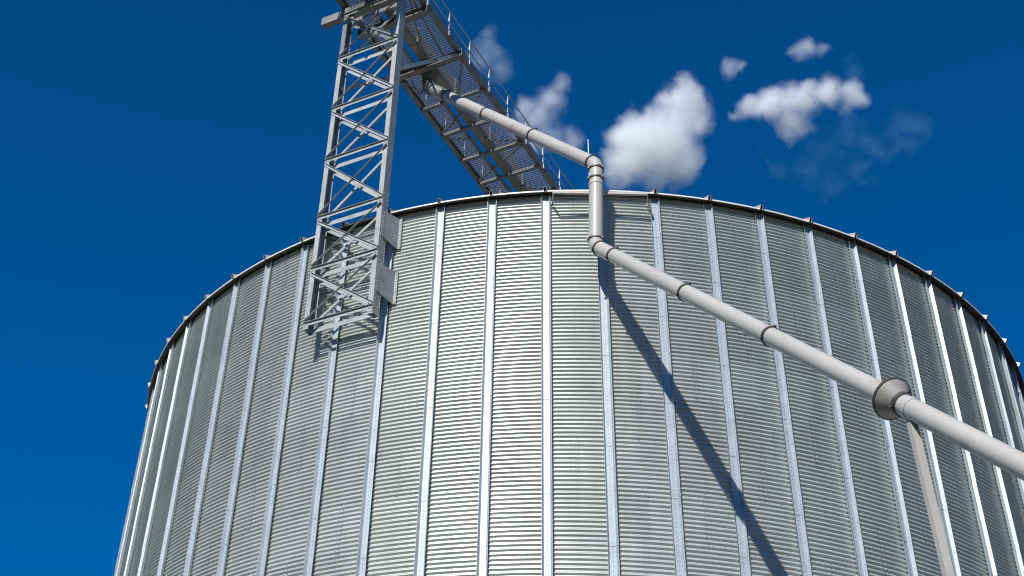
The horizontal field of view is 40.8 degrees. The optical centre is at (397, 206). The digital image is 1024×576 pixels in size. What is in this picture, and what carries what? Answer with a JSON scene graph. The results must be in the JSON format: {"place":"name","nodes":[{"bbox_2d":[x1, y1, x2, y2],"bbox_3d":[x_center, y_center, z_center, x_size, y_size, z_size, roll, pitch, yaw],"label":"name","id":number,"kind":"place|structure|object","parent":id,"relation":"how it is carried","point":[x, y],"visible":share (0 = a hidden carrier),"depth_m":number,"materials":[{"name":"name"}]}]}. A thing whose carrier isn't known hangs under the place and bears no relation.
{"place":"outdoors","nodes":[
{"label":"outdoors","id":0,"kind":"place"},
{"bbox_2d":[0,0,1023,575],"label":"sky","id":1,"kind":"structure","parent":0,"point":[153,153],"materials":[{"name":"blue"}]},
{"bbox_3d":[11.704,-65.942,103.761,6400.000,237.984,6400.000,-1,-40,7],"label":"ground","id":2,"kind":"structure","parent":0,"visible":0},
{"bbox_2d":[114,187,1023,575],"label":"grain silo","id":3,"kind":"object","parent":2,"relation":"on","point":[528,383],"visible":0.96,"depth_m":30.41,"materials":[{"name":"metal"}]},
{"bbox_2d":[303,0,457,335],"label":"lattice tower","id":4,"kind":"structure","parent":3,"relation":"attached to","point":[383,278],"depth_m":34.47,"materials":[{"name":"metal"}]},
{"bbox_2d":[321,0,574,194],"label":"catwalk","id":5,"kind":"object","parent":4,"relation":"on","point":[425,8],"visible":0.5,"depth_m":42.20,"materials":[{"name":"metal"}]},
{"bbox_2d":[381,3,532,191],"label":"drag conveyor","id":6,"kind":"object","parent":5,"relation":"attached to","point":[439,82],"visible":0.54,"depth_m":42.80,"materials":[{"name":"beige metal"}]},
{"bbox_2d":[551,179,648,206],"bbox_3d":[4.792,-0.326,32.219,2.321,0.080,0.883,1,-40,4],"label":"pipe bracket","id":7,"kind":"object","parent":3,"relation":"attached to","point":[604,193],"visible":0.81,"depth_m":32.20,"materials":[{"name":"grey metal"}]},
{"bbox_2d":[898,396,954,575],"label":"pipe support post","id":8,"kind":"object","parent":2,"relation":"on","point":[943,554],"visible":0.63,"depth_m":19.34,"materials":[{"name":"grey metal"}]},
{"bbox_2d":[422,77,1023,480],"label":"grain spout pipe","id":9,"kind":"object","parent":8,"relation":"attached to","point":[886,396],"visible":1,"depth_m":23.87,"materials":[{"name":"grey metal"}]}
]}

